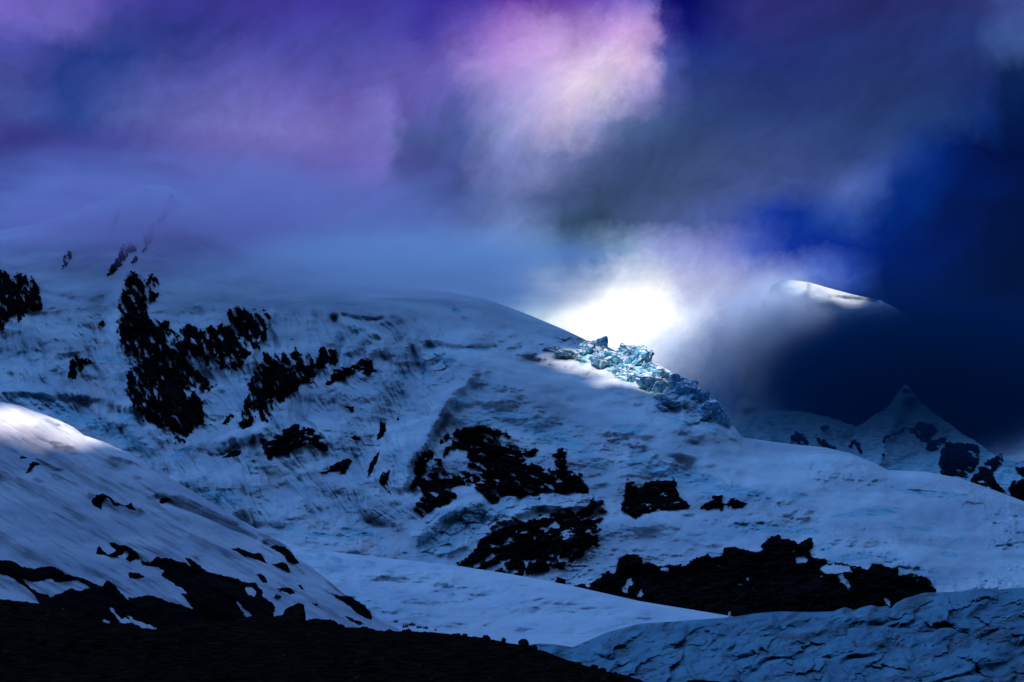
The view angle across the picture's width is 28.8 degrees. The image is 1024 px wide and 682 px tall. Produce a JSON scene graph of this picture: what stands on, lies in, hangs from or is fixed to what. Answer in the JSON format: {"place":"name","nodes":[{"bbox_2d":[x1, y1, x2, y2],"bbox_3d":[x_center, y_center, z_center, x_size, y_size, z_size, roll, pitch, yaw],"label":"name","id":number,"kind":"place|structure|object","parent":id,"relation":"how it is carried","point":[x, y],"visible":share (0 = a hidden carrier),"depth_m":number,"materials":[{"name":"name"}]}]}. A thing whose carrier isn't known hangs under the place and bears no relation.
{"place":"outdoors","nodes":[
{"label":"outdoors","id":0,"kind":"place"},
{"bbox_2d":[0,402,401,630],"bbox_3d":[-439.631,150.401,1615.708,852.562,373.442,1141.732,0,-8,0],"label":"snow slope","id":1,"kind":"structure","parent":0,"point":[51,515],"depth_m":1468.93,"materials":[{"name":"white snow"}]},
{"bbox_2d":[26,462,40,472],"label":"rock outcrop","id":2,"kind":"object","parent":1,"relation":"on","point":[32,465],"visible":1,"depth_m":1649.84,"materials":[{"name":"black stone"}]},
{"bbox_2d":[0,560,210,628],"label":"rock outcrop","id":3,"kind":"object","parent":1,"relation":"on","point":[96,601],"visible":0.62,"depth_m":1273.28,"materials":[{"name":"black stone"}]},
{"bbox_2d":[91,493,135,509],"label":"rock outcrop","id":4,"kind":"object","parent":1,"relation":"on","point":[97,500],"visible":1,"depth_m":1548.29,"materials":[{"name":"black stone"}]},
{"bbox_2d":[96,542,138,561],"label":"rock outcrop","id":5,"kind":"object","parent":1,"relation":"on","point":[131,556],"visible":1,"depth_m":1406.73,"materials":[{"name":"black stone"}]},
{"bbox_2d":[128,572,144,577],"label":"rock outcrop","id":6,"kind":"object","parent":1,"relation":"on","point":[134,575],"visible":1,"depth_m":1342.64,"materials":[{"name":"black stone"}]},
{"bbox_2d":[159,498,170,503],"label":"rock outcrop","id":7,"kind":"object","parent":1,"relation":"on","point":[163,500],"visible":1,"depth_m":1544.23,"materials":[{"name":"black stone"}]},
{"bbox_2d":[141,556,274,622],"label":"rock outcrop","id":8,"kind":"object","parent":1,"relation":"on","point":[209,596],"visible":0.83,"depth_m":1268.79,"materials":[{"name":"black stone"}]},
{"bbox_2d":[232,548,266,562],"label":"rock outcrop","id":9,"kind":"object","parent":1,"relation":"on","point":[256,556],"visible":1,"depth_m":1375.83,"materials":[{"name":"black stone"}]},
{"bbox_2d":[257,574,266,582],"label":"rock outcrop","id":10,"kind":"object","parent":1,"relation":"on","point":[262,578],"visible":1,"depth_m":1319.11,"materials":[{"name":"black stone"}]},
{"bbox_2d":[272,562,289,571],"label":"rock outcrop","id":11,"kind":"object","parent":1,"relation":"on","point":[283,566],"visible":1,"depth_m":1345.93,"materials":[{"name":"black stone"}]},
{"bbox_2d":[270,545,299,563],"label":"rock outcrop","id":12,"kind":"object","parent":1,"relation":"on","point":[287,554],"visible":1,"depth_m":1383.70,"materials":[{"name":"black stone"}]},
{"bbox_2d":[277,587,294,593],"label":"rock outcrop","id":13,"kind":"object","parent":1,"relation":"on","point":[289,590],"visible":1,"depth_m":1281.07,"materials":[{"name":"black stone"}]},
{"bbox_2d":[332,593,371,619],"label":"rock outcrop","id":14,"kind":"object","parent":1,"relation":"on","point":[358,607],"visible":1,"depth_m":1241.03,"materials":[{"name":"black stone"}]},
{"bbox_2d":[344,616,362,624],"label":"rock outcrop","id":15,"kind":"object","parent":1,"relation":"on","point":[355,621],"visible":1,"depth_m":1180.64,"materials":[{"name":"black stone"}]},
{"bbox_2d":[0,599,719,681],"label":"moraine","id":16,"kind":"structure","parent":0,"point":[64,633],"depth_m":171.85,"materials":[{"name":"black stone"}]},
{"bbox_2d":[283,603,305,618],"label":"boulder","id":17,"kind":"object","parent":16,"relation":"on","point":[297,609],"visible":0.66,"depth_m":208.33,"materials":[{"name":"stone"}]},
{"bbox_2d":[354,675,363,678],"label":"moraine boulder","id":18,"kind":"object","parent":16,"relation":"on","point":[359,676],"visible":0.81,"depth_m":149.86,"materials":[{"name":"stone"}]},
{"bbox_2d":[483,635,490,639],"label":"boulder","id":19,"kind":"object","parent":16,"relation":"on","point":[486,637],"visible":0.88,"depth_m":187.55,"materials":[{"name":"stone"}]},
{"bbox_2d":[518,639,528,645],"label":"boulder","id":20,"kind":"object","parent":16,"relation":"on","point":[523,642],"visible":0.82,"depth_m":180.79,"materials":[{"name":"stone"}]},
{"bbox_2d":[527,645,537,648],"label":"moraine boulder","id":21,"kind":"object","parent":16,"relation":"on","point":[533,647],"visible":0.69,"depth_m":178.21,"materials":[{"name":"stone"}]},
{"bbox_2d":[588,664,597,668],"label":"moraine boulder","id":22,"kind":"object","parent":16,"relation":"on","point":[593,666],"visible":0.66,"depth_m":161.27,"materials":[{"name":"stone"}]},
{"bbox_2d":[243,521,731,646],"bbox_3d":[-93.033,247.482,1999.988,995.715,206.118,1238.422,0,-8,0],"label":"snowfield","id":23,"kind":"structure","parent":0,"point":[471,602],"depth_m":1863.72,"materials":[{"name":"white snow"}]},
{"bbox_2d":[0,185,1023,606],"bbox_3d":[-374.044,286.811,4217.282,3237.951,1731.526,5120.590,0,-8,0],"label":"mountain","id":24,"kind":"structure","parent":0,"point":[444,363],"depth_m":3303.25,"materials":[{"name":"white snow"}]},
{"bbox_2d":[0,269,42,329],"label":"rock outcrop","id":25,"kind":"object","parent":24,"relation":"on","point":[18,305],"visible":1,"depth_m":4168.29,"materials":[{"name":"black stone"}]},
{"bbox_2d":[62,250,71,268],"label":"rock outcrop","id":26,"kind":"object","parent":24,"relation":"on","point":[69,256],"visible":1,"depth_m":4516.30,"materials":[{"name":"black stone"}]},
{"bbox_2d":[68,353,95,378],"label":"rock outcrop","id":27,"kind":"object","parent":24,"relation":"on","point":[72,372],"visible":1,"depth_m":3775.77,"materials":[{"name":"black stone"}]},
{"bbox_2d":[108,205,122,233],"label":"rock outcrop","id":28,"kind":"object","parent":24,"relation":"on","point":[116,218],"visible":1,"depth_m":4814.63,"materials":[{"name":"stone"}]},
{"bbox_2d":[106,242,137,275],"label":"rock outcrop","id":29,"kind":"object","parent":24,"relation":"on","point":[117,263],"visible":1,"depth_m":4494.18,"materials":[{"name":"stone"}]},
{"bbox_2d":[131,256,137,263],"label":"rock outcrop","id":30,"kind":"object","parent":24,"relation":"on","point":[135,258],"visible":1,"depth_m":4482.34,"materials":[{"name":"black stone"}]},
{"bbox_2d":[142,192,180,251],"bbox_3d":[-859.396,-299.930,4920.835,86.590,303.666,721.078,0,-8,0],"label":"rock outcrop","id":31,"kind":"object","parent":24,"relation":"on","point":[168,208],"visible":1,"depth_m":4790.79,"materials":[{"name":"stone"}]},
{"bbox_2d":[116,270,270,443],"bbox_3d":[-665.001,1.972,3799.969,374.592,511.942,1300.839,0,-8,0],"label":"rock outcrop","id":32,"kind":"object","parent":24,"relation":"on","point":[171,387],"visible":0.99,"depth_m":3791.74,"materials":[{"name":"black stone"}]},
{"bbox_2d":[223,414,233,423],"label":"rock outcrop","id":33,"kind":"object","parent":24,"relation":"on","point":[227,420],"visible":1,"depth_m":3388.77,"materials":[{"name":"black stone"}]},
{"bbox_2d":[221,450,240,457],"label":"rock outcrop","id":34,"kind":"object","parent":24,"relation":"on","point":[233,453],"visible":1,"depth_m":3141.99,"materials":[{"name":"black stone"}]},
{"bbox_2d":[237,346,338,429],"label":"rock outcrop","id":35,"kind":"object","parent":24,"relation":"on","point":[290,381],"visible":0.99,"depth_m":3611.18,"materials":[{"name":"black stone"}]},
{"bbox_2d":[259,424,327,459],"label":"rock outcrop","id":36,"kind":"object","parent":24,"relation":"on","point":[295,432],"visible":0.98,"depth_m":3174.87,"materials":[{"name":"black stone"}]},
{"bbox_2d":[320,458,351,474],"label":"rock outcrop","id":37,"kind":"object","parent":24,"relation":"on","point":[346,463],"visible":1,"depth_m":3052.93,"materials":[{"name":"black stone"}]},
{"bbox_2d":[344,406,353,412],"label":"rock outcrop","id":38,"kind":"object","parent":24,"relation":"on","point":[350,408],"visible":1,"depth_m":3460.35,"materials":[{"name":"black stone"}]},
{"bbox_2d":[325,359,375,384],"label":"rock outcrop","id":39,"kind":"object","parent":24,"relation":"on","point":[348,372],"visible":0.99,"depth_m":3684.70,"materials":[{"name":"black stone"}]},
{"bbox_2d":[367,451,379,477],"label":"rock outcrop","id":40,"kind":"object","parent":24,"relation":"on","point":[371,465],"visible":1,"depth_m":3091.30,"materials":[{"name":"black stone"}]},
{"bbox_2d":[377,419,385,439],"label":"rock outcrop","id":41,"kind":"object","parent":24,"relation":"on","point":[382,431],"visible":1,"depth_m":3369.37,"materials":[{"name":"black stone"}]},
{"bbox_2d":[379,469,390,493],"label":"rock outcrop","id":42,"kind":"object","parent":24,"relation":"on","point":[384,478],"visible":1,"depth_m":2945.62,"materials":[{"name":"black stone"}]},
{"bbox_2d":[435,433,449,445],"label":"rock outcrop","id":43,"kind":"object","parent":24,"relation":"on","point":[446,437],"visible":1,"depth_m":3241.55,"materials":[{"name":"black stone"}]},
{"bbox_2d":[410,425,588,516],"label":"rock outcrop","id":44,"kind":"object","parent":24,"relation":"on","point":[502,463],"visible":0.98,"depth_m":3000.64,"materials":[{"name":"black stone"}]},
{"bbox_2d":[455,497,605,575],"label":"rock outcrop","id":45,"kind":"object","parent":24,"relation":"on","point":[544,550],"visible":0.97,"depth_m":2557.86,"materials":[{"name":"black stone"}]},
{"bbox_2d":[542,345,565,357],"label":"ice block","id":46,"kind":"structure","parent":24,"relation":"on","point":[558,351],"depth_m":3833.60,"materials":[{"name":"blue ice"}]},
{"bbox_2d":[556,577,565,583],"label":"rock outcrop","id":47,"kind":"object","parent":24,"relation":"on","point":[560,580],"visible":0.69,"depth_m":2351.37,"materials":[{"name":"black stone"}]},
{"bbox_2d":[562,351,572,358],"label":"ice block","id":48,"kind":"structure","parent":24,"relation":"on","point":[569,354],"depth_m":3844.67,"materials":[{"name":"blue ice"}]},
{"bbox_2d":[574,342,586,360],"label":"ice block","id":49,"kind":"structure","parent":24,"relation":"on","point":[581,348],"depth_m":3826.44,"materials":[{"name":"blue ice"}]},
{"bbox_2d":[582,336,607,353],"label":"ice block","id":50,"kind":"structure","parent":24,"relation":"on","point":[598,345],"depth_m":3830.97,"materials":[{"name":"blue ice"}]},
{"bbox_2d":[588,352,603,367],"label":"ice block","id":51,"kind":"structure","parent":24,"relation":"on","point":[595,358],"depth_m":3743.26,"materials":[{"name":"blue ice"}]},
{"bbox_2d":[599,348,625,365],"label":"ice block","id":52,"kind":"structure","parent":24,"relation":"on","point":[614,357],"depth_m":3740.14,"materials":[{"name":"ice"}]},
{"bbox_2d":[612,363,629,380],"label":"ice block","id":53,"kind":"structure","parent":24,"relation":"on","point":[621,370],"depth_m":3667.52,"materials":[{"name":"ice"}]},
{"bbox_2d":[617,343,639,355],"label":"ice block","id":54,"kind":"structure","parent":24,"relation":"on","point":[626,350],"depth_m":3796.45,"materials":[{"name":"ice"}]},
{"bbox_2d":[627,369,636,382],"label":"ice block","id":55,"kind":"structure","parent":24,"relation":"on","point":[631,374],"depth_m":3646.80,"materials":[{"name":"blue ice"}]},
{"bbox_2d":[623,345,654,366],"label":"ice block","id":56,"kind":"structure","parent":24,"relation":"on","point":[642,355],"depth_m":3705.20,"materials":[{"name":"blue ice"}]},
{"bbox_2d":[643,362,658,369],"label":"ice block","id":57,"kind":"structure","parent":24,"relation":"on","point":[649,365],"depth_m":3660.69,"materials":[{"name":"ice"}]},
{"bbox_2d":[634,368,672,392],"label":"ice block","id":58,"kind":"structure","parent":24,"relation":"on","point":[654,380],"depth_m":3557.43,"materials":[{"name":"blue ice"}]},
{"bbox_2d":[621,477,689,519],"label":"rock outcrop","id":59,"kind":"object","parent":24,"relation":"on","point":[653,497],"visible":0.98,"depth_m":2871.43,"materials":[{"name":"black stone"}]},
{"bbox_2d":[655,404,668,411],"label":"ice block","id":60,"kind":"structure","parent":24,"relation":"on","point":[662,408],"depth_m":3414.60,"materials":[{"name":"blue ice"}]},
{"bbox_2d":[658,394,679,408],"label":"ice block","id":61,"kind":"structure","parent":24,"relation":"on","point":[666,400],"depth_m":3432.95,"materials":[{"name":"blue ice"}]},
{"bbox_2d":[667,373,684,389],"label":"ice block","id":62,"kind":"structure","parent":24,"relation":"on","point":[674,379],"depth_m":3525.64,"materials":[{"name":"blue ice"}]},
{"bbox_2d":[675,378,701,395],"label":"ice block","id":63,"kind":"structure","parent":24,"relation":"on","point":[685,386],"depth_m":3470.89,"materials":[{"name":"blue ice"}]},
{"bbox_2d":[689,390,710,401],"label":"ice block","id":64,"kind":"structure","parent":24,"relation":"on","point":[702,396],"depth_m":3410.57,"materials":[{"name":"blue ice"}]},
{"bbox_2d":[697,399,723,419],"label":"ice block","id":65,"kind":"structure","parent":24,"relation":"on","point":[713,406],"depth_m":3321.77,"materials":[{"name":"blue ice"}]},
{"bbox_2d":[709,410,731,428],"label":"ice block","id":66,"kind":"structure","parent":24,"relation":"on","point":[721,417],"depth_m":3309.51,"materials":[{"name":"blue ice"}]},
{"bbox_2d":[700,495,746,510],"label":"rock outcrop","id":67,"kind":"object","parent":24,"relation":"on","point":[717,500],"visible":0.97,"depth_m":2762.50,"materials":[{"name":"black stone"}]},
{"bbox_2d":[574,535,935,616],"bbox_3d":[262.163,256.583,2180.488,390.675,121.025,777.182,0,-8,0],"label":"rock outcrop","id":68,"kind":"object","parent":24,"relation":"on","point":[784,581],"visible":0.72,"depth_m":2228.87,"materials":[{"name":"black stone"}]},
{"bbox_2d":[0,0,1023,416],"label":"sky","id":69,"kind":"structure","parent":0,"point":[627,172],"materials":[{"name":"blue"}]},
{"bbox_2d":[529,587,1023,681],"bbox_3d":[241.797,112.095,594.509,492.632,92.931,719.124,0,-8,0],"label":"glacier","id":70,"kind":"object","parent":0,"point":[973,635],"visible":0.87,"depth_m":526.31,"materials":[{"name":"ice"}]},
{"bbox_2d":[730,279,1023,463],"bbox_3d":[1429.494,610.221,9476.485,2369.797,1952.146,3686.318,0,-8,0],"label":"peak","id":71,"kind":"structure","parent":0,"point":[852,359],"depth_m":9038.75,"materials":[{"name":"snow"}]},
{"bbox_2d":[734,385,1023,495],"bbox_3d":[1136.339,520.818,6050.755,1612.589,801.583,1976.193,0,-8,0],"label":"rocky ridge","id":72,"kind":"structure","parent":0,"point":[905,450],"depth_m":5861.37,"materials":[{"name":"white snow"}]},
{"bbox_2d":[789,431,808,444],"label":"rock outcrop","id":73,"kind":"object","parent":72,"relation":"on","point":[797,436],"visible":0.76,"depth_m":5825.36,"materials":[{"name":"black stone"}]},
{"bbox_2d":[820,425,828,430],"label":"rock outcrop","id":74,"kind":"object","parent":72,"relation":"on","point":[823,428],"visible":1,"depth_m":5895.84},
{"bbox_2d":[816,438,836,448],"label":"rock outcrop","id":75,"kind":"object","parent":72,"relation":"on","point":[823,443],"visible":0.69,"depth_m":5789.42,"materials":[{"name":"black stone"}]},
{"bbox_2d":[848,439,862,453],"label":"rock outcrop","id":76,"kind":"object","parent":72,"relation":"on","point":[857,444],"visible":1,"depth_m":5795.13,"materials":[{"name":"stone"}]},
{"bbox_2d":[882,427,906,442],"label":"rock outcrop","id":77,"kind":"object","parent":72,"relation":"on","point":[902,429],"visible":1,"depth_m":5827.35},
{"bbox_2d":[908,421,937,441],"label":"rock outcrop","id":78,"kind":"object","parent":72,"relation":"on","point":[929,430],"visible":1,"depth_m":5879.07,"materials":[{"name":"black stone"}]},
{"bbox_2d":[926,437,946,450],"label":"rock outcrop","id":79,"kind":"object","parent":72,"relation":"on","point":[931,445],"visible":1,"depth_m":5792.19,"materials":[{"name":"black stone"}]},
{"bbox_2d":[938,442,979,477],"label":"rock outcrop","id":80,"kind":"object","parent":72,"relation":"on","point":[960,455],"visible":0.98,"depth_m":5672.48,"materials":[{"name":"black stone"}]},
{"bbox_2d":[970,453,1005,493],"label":"rock outcrop","id":81,"kind":"object","parent":72,"relation":"on","point":[985,475],"visible":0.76,"depth_m":5544.56,"materials":[{"name":"black stone"}]},
{"bbox_2d":[1008,467,1023,500],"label":"rock outcrop","id":82,"kind":"object","parent":72,"relation":"on","point":[1016,491],"visible":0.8,"depth_m":5447.83,"materials":[{"name":"black stone"}]}
]}

